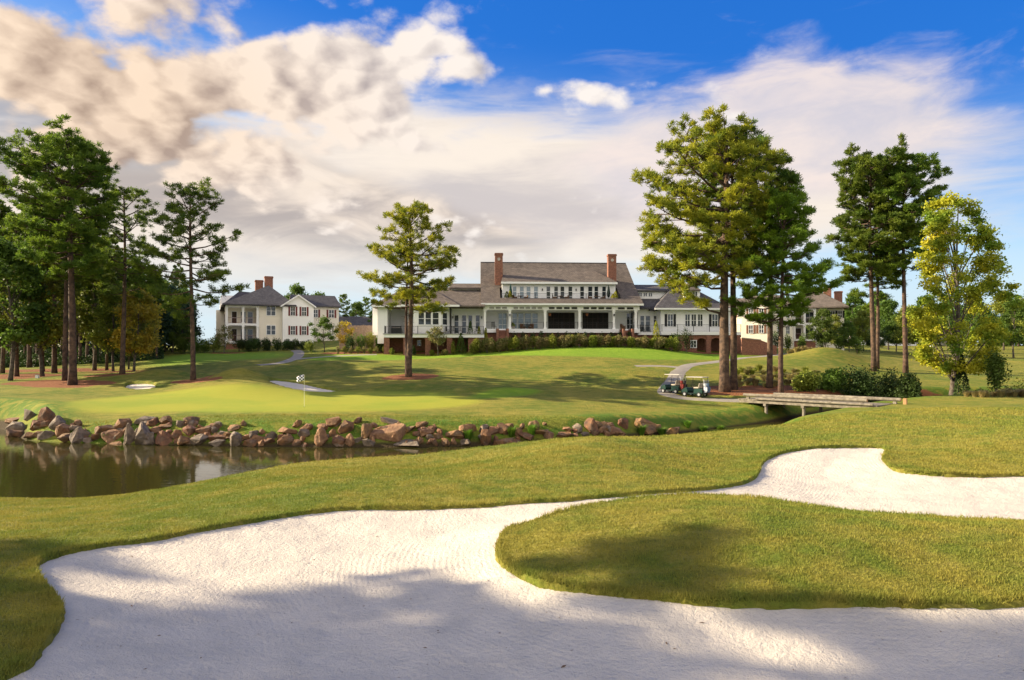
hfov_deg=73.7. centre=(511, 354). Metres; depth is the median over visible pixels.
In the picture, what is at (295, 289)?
broadleaf tree
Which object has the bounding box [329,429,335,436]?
boulder
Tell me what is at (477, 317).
window
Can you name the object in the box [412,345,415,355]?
shrub
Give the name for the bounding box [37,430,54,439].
boulder
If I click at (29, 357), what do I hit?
pine tree
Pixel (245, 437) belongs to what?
boulder
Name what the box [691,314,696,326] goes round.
window
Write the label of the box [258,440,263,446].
boulder
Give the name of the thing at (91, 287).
pine tree
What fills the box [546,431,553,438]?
boulder
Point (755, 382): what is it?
tussock
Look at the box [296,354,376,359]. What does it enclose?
cart path
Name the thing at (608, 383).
ground
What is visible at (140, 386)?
bunker sand
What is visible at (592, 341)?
hedge shrub
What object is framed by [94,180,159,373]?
pine tree
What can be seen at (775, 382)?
tussock
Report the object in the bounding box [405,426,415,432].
boulder
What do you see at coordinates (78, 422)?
boulder
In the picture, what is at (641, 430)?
tuft
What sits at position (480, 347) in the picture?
hedge shrub
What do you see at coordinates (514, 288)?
door
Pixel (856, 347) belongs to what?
shrub
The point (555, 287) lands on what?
door
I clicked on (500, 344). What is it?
hedge shrub
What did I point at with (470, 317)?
window
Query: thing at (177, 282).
wood
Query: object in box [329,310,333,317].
window
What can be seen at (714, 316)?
window
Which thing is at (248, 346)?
hedge shrub
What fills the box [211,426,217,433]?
boulder
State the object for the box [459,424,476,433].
boulder
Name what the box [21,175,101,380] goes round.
pine tree
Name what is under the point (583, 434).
boulder
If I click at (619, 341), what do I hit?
hedge shrub
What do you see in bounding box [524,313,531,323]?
window
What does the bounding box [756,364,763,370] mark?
tussock
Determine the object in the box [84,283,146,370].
broadleaf tree
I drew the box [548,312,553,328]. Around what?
door
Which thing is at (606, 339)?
hedge shrub
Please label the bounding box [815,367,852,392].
thicket bush
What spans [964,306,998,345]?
broadleaf tree
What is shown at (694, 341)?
window
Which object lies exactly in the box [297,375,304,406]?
flagstick
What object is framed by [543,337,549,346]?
hedge shrub
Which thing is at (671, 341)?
hedge shrub
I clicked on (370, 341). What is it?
shrub
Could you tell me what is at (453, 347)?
shrub
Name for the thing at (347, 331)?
tree
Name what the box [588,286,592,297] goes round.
door
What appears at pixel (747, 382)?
tussock
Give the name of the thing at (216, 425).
boulder
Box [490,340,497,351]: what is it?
hedge shrub
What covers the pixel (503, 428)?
boulder
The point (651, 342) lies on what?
hedge shrub
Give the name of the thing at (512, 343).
hedge shrub
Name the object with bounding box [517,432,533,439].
boulder
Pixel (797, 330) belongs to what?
window
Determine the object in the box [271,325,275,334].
window
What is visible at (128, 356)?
broadleaf tree
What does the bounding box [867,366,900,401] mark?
thicket bush
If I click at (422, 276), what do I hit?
pine tree
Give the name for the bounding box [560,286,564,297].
door
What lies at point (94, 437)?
boulder
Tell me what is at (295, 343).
hedge shrub
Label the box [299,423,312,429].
boulder
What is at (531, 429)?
tuft
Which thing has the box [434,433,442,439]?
boulder
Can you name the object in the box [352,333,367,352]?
shrub
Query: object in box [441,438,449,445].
boulder
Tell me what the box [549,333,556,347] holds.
hedge shrub
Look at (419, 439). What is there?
boulder
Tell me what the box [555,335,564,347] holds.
hedge shrub
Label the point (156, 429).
boulder
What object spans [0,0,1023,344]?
sky
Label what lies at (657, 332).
conical shrub
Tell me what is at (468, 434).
tuft
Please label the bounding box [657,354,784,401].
cart path
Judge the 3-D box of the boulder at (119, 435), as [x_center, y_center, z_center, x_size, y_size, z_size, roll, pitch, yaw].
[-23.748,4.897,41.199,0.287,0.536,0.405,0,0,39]
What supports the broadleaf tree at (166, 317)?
on the ground at (608, 383)
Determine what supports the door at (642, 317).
in the clubhouse
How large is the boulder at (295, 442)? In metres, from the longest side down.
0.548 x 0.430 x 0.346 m
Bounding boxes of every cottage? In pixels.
[339,316,376,336]
[847,326,915,345]
[936,326,974,345]
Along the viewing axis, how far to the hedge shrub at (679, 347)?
95.73 m
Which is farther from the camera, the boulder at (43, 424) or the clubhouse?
the clubhouse
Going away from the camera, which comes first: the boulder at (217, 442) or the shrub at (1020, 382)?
the boulder at (217, 442)
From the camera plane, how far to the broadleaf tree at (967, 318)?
169.03 m
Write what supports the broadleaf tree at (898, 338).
on the ground at (608, 383)
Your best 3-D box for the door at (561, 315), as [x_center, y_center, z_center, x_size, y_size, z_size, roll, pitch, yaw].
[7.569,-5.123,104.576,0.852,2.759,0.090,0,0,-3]
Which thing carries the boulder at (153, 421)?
on the ground at (608, 383)
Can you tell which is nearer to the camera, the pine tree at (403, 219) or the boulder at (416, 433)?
the boulder at (416, 433)
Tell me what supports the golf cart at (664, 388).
on the cart path at (683, 369)
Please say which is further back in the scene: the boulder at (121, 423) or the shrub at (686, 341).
the shrub at (686, 341)
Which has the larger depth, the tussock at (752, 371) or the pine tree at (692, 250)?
the tussock at (752, 371)
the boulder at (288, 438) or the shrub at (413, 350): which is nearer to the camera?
the boulder at (288, 438)
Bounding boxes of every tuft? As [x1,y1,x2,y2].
[460,428,474,439]
[506,425,518,436]
[526,424,540,435]
[636,424,646,435]
[656,427,667,434]
[682,419,692,427]
[698,425,708,430]
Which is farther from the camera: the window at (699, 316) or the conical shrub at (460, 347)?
the window at (699, 316)
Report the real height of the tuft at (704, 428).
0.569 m
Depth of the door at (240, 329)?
113.95 m
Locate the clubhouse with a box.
[371,253,740,354]
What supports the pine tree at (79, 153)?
on the ground at (608, 383)
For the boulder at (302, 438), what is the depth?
39.57 m
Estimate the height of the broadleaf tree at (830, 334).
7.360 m
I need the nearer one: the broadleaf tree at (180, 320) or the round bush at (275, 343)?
the round bush at (275, 343)
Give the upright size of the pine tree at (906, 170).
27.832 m
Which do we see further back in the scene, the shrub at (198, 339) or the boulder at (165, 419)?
the shrub at (198, 339)
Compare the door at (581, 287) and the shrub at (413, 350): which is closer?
the shrub at (413, 350)
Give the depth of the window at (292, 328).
113.62 m
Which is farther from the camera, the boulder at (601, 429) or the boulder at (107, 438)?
the boulder at (601, 429)
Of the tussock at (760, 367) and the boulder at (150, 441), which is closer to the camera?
the boulder at (150, 441)
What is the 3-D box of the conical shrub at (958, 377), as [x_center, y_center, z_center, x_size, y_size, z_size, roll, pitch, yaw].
[41.828,3.127,63.483,2.269,6.453,1.974,0,0,0]
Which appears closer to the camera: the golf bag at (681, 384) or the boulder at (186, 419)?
the boulder at (186, 419)
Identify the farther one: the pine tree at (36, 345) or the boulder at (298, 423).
the pine tree at (36, 345)
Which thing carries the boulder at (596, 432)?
on the ground at (608, 383)
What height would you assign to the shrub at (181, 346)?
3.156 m
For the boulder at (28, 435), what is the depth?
42.45 m
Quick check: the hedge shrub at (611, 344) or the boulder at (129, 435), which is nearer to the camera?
the boulder at (129, 435)
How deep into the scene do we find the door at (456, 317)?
101.16 m
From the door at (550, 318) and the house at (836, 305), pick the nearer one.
the door at (550, 318)
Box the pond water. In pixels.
[0,420,789,497]
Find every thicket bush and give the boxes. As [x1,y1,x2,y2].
[790,370,822,391]
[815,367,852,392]
[840,363,883,401]
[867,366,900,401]
[894,370,922,398]
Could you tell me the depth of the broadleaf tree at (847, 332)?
107.66 m
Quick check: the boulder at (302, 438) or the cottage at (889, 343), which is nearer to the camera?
the boulder at (302, 438)
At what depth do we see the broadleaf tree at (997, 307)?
159.51 m
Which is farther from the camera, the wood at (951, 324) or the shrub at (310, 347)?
the wood at (951, 324)
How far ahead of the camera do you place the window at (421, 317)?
97.71 m
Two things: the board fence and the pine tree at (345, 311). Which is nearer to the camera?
the board fence
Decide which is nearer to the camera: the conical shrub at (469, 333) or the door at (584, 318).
the conical shrub at (469, 333)
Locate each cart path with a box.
[257,350,303,364]
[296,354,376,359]
[634,365,677,367]
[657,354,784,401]
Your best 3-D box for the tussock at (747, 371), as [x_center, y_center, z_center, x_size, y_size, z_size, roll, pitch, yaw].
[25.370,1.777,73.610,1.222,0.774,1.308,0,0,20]
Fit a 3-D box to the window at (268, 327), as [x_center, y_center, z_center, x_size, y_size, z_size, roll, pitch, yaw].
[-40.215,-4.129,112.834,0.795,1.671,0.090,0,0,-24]
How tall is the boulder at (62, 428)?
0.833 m
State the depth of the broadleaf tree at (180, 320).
111.79 m
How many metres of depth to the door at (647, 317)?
102.87 m
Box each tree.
[0,113,127,384]
[0,198,26,241]
[0,205,33,373]
[0,212,45,376]
[0,236,60,380]
[0,257,85,376]
[1,199,34,367]
[11,232,63,370]
[16,207,81,372]
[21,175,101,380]
[35,287,52,362]
[50,244,122,370]
[74,243,107,365]
[75,236,110,362]
[76,304,81,360]
[82,256,129,369]
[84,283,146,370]
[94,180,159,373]
[101,235,122,252]
[104,287,165,370]
[110,309,152,368]
[121,256,146,311]
[126,177,250,379]
[127,267,159,357]
[140,273,168,356]
[152,299,178,344]
[161,289,189,351]
[163,308,197,352]
[164,281,177,350]
[172,301,204,348]
[173,287,198,349]
[213,324,233,352]
[284,282,308,299]
[307,315,338,351]
[309,291,324,295]
[333,321,356,344]
[338,294,351,316]
[348,301,367,315]
[356,198,461,376]
[359,297,370,315]
[382,243,428,370]
[426,325,449,355]
[629,102,789,392]
[687,117,793,389]
[718,183,845,392]
[736,141,811,387]
[804,308,840,346]
[822,314,847,347]
[823,133,927,371]
[835,211,908,368]
[835,320,860,351]
[843,293,865,337]
[844,148,953,372]
[849,309,875,348]
[864,325,887,347]
[875,299,901,349]
[880,314,900,351]
[890,304,918,345]
[903,190,1023,394]
[909,294,934,331]
[913,328,938,347]
[960,301,990,337]
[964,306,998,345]
[981,290,1020,349]
[997,297,1023,357]
[1011,294,1023,333]
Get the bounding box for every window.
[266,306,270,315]
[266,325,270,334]
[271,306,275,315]
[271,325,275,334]
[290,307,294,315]
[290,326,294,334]
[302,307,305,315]
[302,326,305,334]
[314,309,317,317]
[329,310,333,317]
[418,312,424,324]
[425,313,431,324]
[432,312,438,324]
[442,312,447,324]
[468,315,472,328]
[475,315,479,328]
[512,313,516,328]
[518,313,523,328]
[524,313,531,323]
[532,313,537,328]
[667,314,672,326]
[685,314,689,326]
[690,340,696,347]
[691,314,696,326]
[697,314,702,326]
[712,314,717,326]
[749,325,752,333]
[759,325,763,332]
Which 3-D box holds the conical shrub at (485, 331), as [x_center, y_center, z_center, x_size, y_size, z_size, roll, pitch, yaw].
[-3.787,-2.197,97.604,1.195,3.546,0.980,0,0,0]
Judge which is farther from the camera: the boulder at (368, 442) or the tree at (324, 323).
the tree at (324, 323)
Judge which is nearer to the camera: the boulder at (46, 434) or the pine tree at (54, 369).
the boulder at (46, 434)
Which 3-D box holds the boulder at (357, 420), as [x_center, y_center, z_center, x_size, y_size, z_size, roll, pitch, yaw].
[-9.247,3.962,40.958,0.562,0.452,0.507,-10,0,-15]
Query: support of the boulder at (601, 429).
on the ground at (608, 383)
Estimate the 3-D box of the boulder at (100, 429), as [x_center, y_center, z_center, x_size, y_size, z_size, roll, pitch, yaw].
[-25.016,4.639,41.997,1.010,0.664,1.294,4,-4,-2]
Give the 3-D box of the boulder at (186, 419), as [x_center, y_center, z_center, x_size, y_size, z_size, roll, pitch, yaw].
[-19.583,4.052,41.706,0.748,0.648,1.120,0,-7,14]
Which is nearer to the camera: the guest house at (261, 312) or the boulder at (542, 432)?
the boulder at (542, 432)
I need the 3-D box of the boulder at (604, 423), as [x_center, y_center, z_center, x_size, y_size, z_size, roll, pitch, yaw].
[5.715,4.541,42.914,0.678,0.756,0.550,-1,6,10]
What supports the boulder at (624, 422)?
on the ground at (608, 383)
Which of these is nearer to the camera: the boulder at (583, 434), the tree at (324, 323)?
the boulder at (583, 434)
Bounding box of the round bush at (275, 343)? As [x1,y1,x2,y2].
[270,338,280,350]
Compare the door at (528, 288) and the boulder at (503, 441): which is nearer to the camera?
the boulder at (503, 441)
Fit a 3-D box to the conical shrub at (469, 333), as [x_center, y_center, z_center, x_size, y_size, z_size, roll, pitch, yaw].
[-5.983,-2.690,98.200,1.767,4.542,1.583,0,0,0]
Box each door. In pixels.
[231,311,236,322]
[231,329,236,339]
[240,311,245,322]
[240,329,245,340]
[247,311,252,322]
[247,329,252,339]
[454,315,458,333]
[462,315,466,333]
[498,312,506,328]
[512,286,516,296]
[519,286,523,297]
[526,286,530,297]
[534,286,537,297]
[546,286,550,297]
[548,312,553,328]
[554,286,557,296]
[554,313,558,328]
[559,313,563,328]
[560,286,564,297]
[564,313,568,327]
[568,286,572,297]
[569,313,574,327]
[580,286,583,297]
[582,313,587,327]
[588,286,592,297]
[588,313,592,327]
[593,313,597,327]
[594,286,598,297]
[598,313,602,327]
[602,286,605,297]
[603,313,607,327]
[626,313,632,328]
[640,315,644,330]
[645,315,650,330]
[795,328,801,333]
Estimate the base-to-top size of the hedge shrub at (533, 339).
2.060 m
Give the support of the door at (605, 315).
in the clubhouse
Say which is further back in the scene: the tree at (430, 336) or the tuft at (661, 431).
the tree at (430, 336)
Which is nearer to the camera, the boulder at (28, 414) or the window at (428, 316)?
the boulder at (28, 414)
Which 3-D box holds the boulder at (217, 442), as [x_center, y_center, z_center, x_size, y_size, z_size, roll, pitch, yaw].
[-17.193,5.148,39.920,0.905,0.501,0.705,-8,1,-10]
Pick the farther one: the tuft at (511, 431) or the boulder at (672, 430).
the boulder at (672, 430)
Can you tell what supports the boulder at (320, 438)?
on the ground at (608, 383)
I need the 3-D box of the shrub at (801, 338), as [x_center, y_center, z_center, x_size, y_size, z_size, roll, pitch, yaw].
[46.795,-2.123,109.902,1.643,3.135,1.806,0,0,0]
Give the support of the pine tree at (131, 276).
on the ground at (608, 383)
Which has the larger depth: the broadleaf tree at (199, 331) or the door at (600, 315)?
the broadleaf tree at (199, 331)
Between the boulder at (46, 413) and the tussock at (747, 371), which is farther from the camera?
the tussock at (747, 371)
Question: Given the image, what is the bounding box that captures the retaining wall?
[740,337,776,354]
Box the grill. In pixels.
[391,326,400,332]
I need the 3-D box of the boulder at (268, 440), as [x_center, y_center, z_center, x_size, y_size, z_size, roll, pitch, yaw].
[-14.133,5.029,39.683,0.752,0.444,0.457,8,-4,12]
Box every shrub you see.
[172,334,187,353]
[187,337,201,353]
[195,336,210,352]
[204,336,222,352]
[232,339,245,351]
[244,338,255,351]
[249,337,261,350]
[259,337,271,350]
[279,339,292,349]
[287,338,299,349]
[299,339,310,349]
[304,339,315,351]
[345,333,354,352]
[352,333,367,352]
[363,331,375,352]
[375,336,383,351]
[389,347,394,354]
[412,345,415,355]
[441,349,448,354]
[451,340,455,353]
[455,332,466,353]
[465,321,472,350]
[468,338,479,353]
[476,338,486,352]
[479,337,494,352]
[484,328,488,350]
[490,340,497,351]
[496,338,507,350]
[504,337,509,350]
[507,335,519,349]
[516,337,524,349]
[521,335,532,349]
[528,336,538,348]
[534,336,544,348]
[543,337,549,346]
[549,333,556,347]
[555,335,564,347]
[561,334,572,347]
[568,334,576,346]
[572,333,586,346]
[582,337,588,346]
[588,335,599,346]
[595,335,602,346]
[600,334,611,346]
[608,336,616,346]
[613,334,624,346]
[622,336,630,346]
[627,337,636,346]
[635,337,641,346]
[641,335,648,347]
[648,337,657,347]
[651,321,660,340]
[654,336,664,349]
[663,336,678,350]
[669,330,681,348]
[673,340,681,351]
[680,327,693,351]
[773,330,783,347]
[783,334,792,349]
[797,332,807,347]
[834,334,843,348]
[852,337,864,353]
[953,354,969,394]
[983,347,1011,391]
[1012,373,1023,388]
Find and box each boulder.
[5,417,18,423]
[5,421,25,430]
[6,429,23,436]
[23,409,35,420]
[23,432,34,437]
[30,420,41,430]
[32,431,42,436]
[37,407,55,420]
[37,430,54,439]
[39,421,47,427]
[48,415,65,429]
[55,423,70,436]
[57,433,70,441]
[69,425,81,429]
[69,427,89,442]
[74,420,82,425]
[83,437,91,442]
[91,434,100,440]
[94,425,112,433]
[101,429,118,443]
[113,418,131,429]
[116,432,122,439]
[123,423,135,444]
[134,416,154,423]
[135,421,154,444]
[142,432,154,444]
[148,417,158,426]
[150,426,161,433]
[154,430,172,444]
[158,424,171,428]
[159,415,172,423]
[170,430,182,438]
[176,420,184,427]
[177,436,189,444]
[182,425,196,435]
[183,416,199,421]
[190,434,207,444]
[195,425,218,433]
[208,434,226,440]
[208,439,225,445]
[210,423,221,428]
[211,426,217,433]
[227,424,240,430]
[230,431,241,445]
[242,434,250,439]
[242,439,257,446]
[249,430,258,437]
[251,435,263,441]
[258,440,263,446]
[263,437,274,443]
[264,431,277,439]
[277,427,296,433]
[277,433,293,444]
[292,439,301,445]
[295,420,301,426]
[297,429,309,436]
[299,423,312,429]
[300,436,305,442]
[314,426,327,446]
[317,423,327,429]
[325,416,341,426]
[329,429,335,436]
[333,435,344,444]
[338,420,353,433]
[345,433,354,446]
[353,417,361,423]
[354,437,361,442]
[361,423,372,438]
[362,438,375,446]
[369,434,374,441]
[370,423,405,441]
[380,417,398,423]
[394,439,418,445]
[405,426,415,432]
[412,431,419,435]
[416,421,428,427]
[416,436,423,443]
[417,427,433,436]
[426,434,434,439]
[432,439,437,445]
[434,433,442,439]
[437,428,442,435]
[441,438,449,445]
[445,430,463,438]
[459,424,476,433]
[460,438,469,444]
[479,424,488,432]
[480,429,491,444]
[489,426,499,434]
[493,438,513,444]
[496,423,508,434]
[516,427,522,435]
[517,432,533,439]
[528,420,538,429]
[534,430,548,434]
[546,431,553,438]
[557,431,572,437]
[572,423,582,432]
[580,432,588,436]
[584,418,597,432]
[589,430,599,435]
[598,426,604,432]
[601,421,607,430]
[603,430,610,436]
[609,426,622,434]
[618,417,628,429]
[634,418,656,435]
[665,427,679,434]
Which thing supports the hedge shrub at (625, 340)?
on the ground at (608, 383)
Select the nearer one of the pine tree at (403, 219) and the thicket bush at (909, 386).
the thicket bush at (909, 386)
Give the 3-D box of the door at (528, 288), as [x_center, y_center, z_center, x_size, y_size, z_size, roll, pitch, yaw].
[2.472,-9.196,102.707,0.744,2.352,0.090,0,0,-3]
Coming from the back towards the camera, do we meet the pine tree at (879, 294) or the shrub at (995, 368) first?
the pine tree at (879, 294)
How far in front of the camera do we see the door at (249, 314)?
114.26 m
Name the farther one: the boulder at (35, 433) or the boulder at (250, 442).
the boulder at (35, 433)
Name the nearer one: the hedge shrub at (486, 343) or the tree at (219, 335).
the hedge shrub at (486, 343)
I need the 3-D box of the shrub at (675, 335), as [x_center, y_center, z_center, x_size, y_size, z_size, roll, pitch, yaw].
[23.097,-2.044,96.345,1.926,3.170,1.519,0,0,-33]
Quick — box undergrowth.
[0,337,164,367]
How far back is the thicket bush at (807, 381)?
61.13 m
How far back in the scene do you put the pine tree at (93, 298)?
89.84 m
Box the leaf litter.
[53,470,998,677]
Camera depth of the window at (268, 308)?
112.85 m
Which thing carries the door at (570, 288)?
in the clubhouse
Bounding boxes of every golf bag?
[680,377,683,389]
[703,379,707,392]
[706,380,710,392]
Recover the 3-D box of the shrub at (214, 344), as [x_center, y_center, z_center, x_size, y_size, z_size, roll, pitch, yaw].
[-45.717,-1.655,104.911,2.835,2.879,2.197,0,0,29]
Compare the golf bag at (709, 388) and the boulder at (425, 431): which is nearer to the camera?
the boulder at (425, 431)
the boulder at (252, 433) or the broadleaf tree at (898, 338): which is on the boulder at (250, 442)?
the boulder at (252, 433)
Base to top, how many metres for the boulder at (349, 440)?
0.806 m
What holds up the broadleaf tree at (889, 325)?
on the ground at (608, 383)
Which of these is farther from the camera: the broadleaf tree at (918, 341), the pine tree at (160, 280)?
the broadleaf tree at (918, 341)
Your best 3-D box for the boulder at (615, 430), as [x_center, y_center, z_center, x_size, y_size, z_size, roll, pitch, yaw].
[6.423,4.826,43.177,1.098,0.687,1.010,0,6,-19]
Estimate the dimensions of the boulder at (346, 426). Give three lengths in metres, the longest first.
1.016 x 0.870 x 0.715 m
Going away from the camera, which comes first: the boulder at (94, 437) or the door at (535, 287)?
the boulder at (94, 437)
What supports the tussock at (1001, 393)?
on the ground at (608, 383)
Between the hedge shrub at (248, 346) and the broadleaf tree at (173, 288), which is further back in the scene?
the broadleaf tree at (173, 288)
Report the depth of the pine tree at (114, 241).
107.69 m
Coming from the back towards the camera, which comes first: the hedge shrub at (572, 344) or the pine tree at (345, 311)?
the pine tree at (345, 311)
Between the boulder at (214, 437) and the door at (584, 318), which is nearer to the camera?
the boulder at (214, 437)
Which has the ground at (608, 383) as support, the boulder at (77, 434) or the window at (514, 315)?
the boulder at (77, 434)
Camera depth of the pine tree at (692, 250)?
60.07 m
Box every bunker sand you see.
[8,448,1023,679]
[126,384,154,388]
[270,381,332,391]
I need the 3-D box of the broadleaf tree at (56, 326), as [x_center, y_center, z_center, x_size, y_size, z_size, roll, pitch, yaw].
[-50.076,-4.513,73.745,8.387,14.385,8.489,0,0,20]
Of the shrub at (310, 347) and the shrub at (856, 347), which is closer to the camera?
the shrub at (310, 347)
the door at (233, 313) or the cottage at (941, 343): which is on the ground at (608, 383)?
the cottage at (941, 343)
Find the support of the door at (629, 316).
in the clubhouse
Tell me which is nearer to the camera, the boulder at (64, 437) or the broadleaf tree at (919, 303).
the boulder at (64, 437)
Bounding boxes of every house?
[216,276,340,349]
[728,295,793,348]
[794,288,848,349]
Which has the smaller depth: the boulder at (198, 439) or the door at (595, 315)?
the boulder at (198, 439)
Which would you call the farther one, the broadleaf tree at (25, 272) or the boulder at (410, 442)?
the broadleaf tree at (25, 272)
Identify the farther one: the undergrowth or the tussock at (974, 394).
the undergrowth
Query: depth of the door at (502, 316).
104.11 m
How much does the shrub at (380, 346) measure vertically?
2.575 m
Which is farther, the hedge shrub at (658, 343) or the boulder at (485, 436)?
the hedge shrub at (658, 343)
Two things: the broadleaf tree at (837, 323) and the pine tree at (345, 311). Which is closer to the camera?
the broadleaf tree at (837, 323)
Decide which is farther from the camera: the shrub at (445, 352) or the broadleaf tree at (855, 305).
the broadleaf tree at (855, 305)
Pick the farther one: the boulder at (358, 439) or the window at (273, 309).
the window at (273, 309)
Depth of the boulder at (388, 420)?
40.84 m
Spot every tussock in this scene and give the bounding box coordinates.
[743,368,751,374]
[743,379,751,385]
[749,368,755,374]
[751,378,759,385]
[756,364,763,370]
[773,380,777,386]
[785,373,792,379]
[801,366,808,372]
[962,391,969,396]
[969,391,977,396]
[975,390,986,396]
[993,389,1007,396]
[1010,390,1018,396]
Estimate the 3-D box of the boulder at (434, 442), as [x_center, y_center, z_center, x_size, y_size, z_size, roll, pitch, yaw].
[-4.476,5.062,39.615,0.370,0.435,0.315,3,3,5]
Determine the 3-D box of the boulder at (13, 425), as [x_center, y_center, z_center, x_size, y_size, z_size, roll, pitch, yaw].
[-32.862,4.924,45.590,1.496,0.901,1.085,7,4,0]
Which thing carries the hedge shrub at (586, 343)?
on the ground at (608, 383)
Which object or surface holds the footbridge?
on the ground at (608, 383)
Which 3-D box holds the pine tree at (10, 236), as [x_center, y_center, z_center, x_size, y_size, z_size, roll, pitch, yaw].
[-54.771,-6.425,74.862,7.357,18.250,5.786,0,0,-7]
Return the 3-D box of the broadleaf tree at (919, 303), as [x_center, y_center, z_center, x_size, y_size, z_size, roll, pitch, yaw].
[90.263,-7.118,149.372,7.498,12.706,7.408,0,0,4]
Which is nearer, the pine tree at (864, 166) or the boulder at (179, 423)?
the boulder at (179, 423)
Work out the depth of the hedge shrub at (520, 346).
95.99 m
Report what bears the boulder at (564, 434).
on the ground at (608, 383)
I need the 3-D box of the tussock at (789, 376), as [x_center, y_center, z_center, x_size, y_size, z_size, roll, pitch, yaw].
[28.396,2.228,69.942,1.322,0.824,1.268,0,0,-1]
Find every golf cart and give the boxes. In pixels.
[660,374,685,393]
[681,376,710,396]
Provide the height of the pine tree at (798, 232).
19.126 m
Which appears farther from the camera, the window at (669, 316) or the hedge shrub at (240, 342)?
the hedge shrub at (240, 342)
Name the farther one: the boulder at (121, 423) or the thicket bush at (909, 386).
the thicket bush at (909, 386)
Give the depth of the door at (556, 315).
104.57 m
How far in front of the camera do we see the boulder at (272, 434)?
39.69 m
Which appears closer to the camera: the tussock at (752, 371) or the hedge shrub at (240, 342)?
the tussock at (752, 371)
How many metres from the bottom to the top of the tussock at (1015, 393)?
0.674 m
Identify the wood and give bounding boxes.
[5,264,196,352]
[785,291,1023,345]
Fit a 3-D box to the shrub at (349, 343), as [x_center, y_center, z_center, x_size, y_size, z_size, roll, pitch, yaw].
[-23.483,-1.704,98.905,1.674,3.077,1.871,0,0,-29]
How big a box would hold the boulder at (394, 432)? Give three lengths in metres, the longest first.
2.298 x 1.452 x 1.121 m
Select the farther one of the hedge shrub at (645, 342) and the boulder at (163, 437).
the hedge shrub at (645, 342)
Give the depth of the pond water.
33.97 m
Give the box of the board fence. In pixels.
[339,325,375,348]
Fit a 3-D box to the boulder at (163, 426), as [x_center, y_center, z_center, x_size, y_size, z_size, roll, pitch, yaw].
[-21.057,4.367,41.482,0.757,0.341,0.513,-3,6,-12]
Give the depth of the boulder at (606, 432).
42.49 m
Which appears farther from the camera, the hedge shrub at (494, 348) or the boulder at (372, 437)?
the hedge shrub at (494, 348)
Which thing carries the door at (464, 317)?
in the clubhouse
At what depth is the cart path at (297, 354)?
92.54 m
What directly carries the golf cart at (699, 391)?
on the cart path at (683, 369)
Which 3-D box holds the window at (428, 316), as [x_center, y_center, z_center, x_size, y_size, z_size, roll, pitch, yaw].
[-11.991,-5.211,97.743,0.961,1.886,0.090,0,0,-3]
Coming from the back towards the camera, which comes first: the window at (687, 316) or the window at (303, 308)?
the window at (303, 308)
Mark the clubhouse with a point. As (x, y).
(486, 304)
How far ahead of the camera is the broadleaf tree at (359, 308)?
159.09 m
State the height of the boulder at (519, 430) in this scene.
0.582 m
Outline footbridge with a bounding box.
[738,393,906,415]
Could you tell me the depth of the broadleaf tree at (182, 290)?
117.75 m
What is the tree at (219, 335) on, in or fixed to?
on the ground at (608, 383)
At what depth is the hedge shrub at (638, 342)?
96.05 m
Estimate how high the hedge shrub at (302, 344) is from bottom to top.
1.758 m
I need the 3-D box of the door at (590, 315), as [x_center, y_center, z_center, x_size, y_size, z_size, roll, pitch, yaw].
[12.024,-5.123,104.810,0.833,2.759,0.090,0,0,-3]
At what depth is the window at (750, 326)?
117.77 m
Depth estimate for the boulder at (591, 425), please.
42.24 m
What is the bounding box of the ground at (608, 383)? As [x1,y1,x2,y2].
[0,337,1023,679]
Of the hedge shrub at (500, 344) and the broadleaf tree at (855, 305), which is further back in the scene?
the broadleaf tree at (855, 305)
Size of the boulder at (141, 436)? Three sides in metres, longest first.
1.662 x 1.514 x 1.136 m
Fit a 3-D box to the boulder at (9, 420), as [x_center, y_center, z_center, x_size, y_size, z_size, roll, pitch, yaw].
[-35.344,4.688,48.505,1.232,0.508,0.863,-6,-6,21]
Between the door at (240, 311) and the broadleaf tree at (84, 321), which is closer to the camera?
the broadleaf tree at (84, 321)
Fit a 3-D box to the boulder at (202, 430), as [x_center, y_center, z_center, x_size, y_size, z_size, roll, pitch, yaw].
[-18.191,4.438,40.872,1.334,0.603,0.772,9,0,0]
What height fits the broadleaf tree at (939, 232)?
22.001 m
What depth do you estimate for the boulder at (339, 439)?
39.28 m
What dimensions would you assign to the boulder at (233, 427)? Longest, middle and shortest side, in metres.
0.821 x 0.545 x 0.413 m
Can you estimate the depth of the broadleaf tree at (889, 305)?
139.24 m
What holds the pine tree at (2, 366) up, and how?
on the ground at (608, 383)
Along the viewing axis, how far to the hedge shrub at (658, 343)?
95.28 m
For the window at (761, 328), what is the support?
in the house at (747, 329)
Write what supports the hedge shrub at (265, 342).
on the ground at (608, 383)
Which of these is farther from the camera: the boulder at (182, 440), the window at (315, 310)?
the window at (315, 310)
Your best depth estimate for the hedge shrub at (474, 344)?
95.04 m
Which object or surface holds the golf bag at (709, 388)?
on the golf cart at (699, 391)
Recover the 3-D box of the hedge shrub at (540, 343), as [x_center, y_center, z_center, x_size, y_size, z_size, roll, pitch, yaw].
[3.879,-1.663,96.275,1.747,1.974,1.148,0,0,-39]
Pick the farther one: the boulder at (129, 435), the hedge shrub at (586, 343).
the hedge shrub at (586, 343)
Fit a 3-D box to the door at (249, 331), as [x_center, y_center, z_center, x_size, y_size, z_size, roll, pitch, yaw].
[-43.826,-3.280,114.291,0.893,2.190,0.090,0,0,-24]
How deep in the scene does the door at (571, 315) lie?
104.67 m

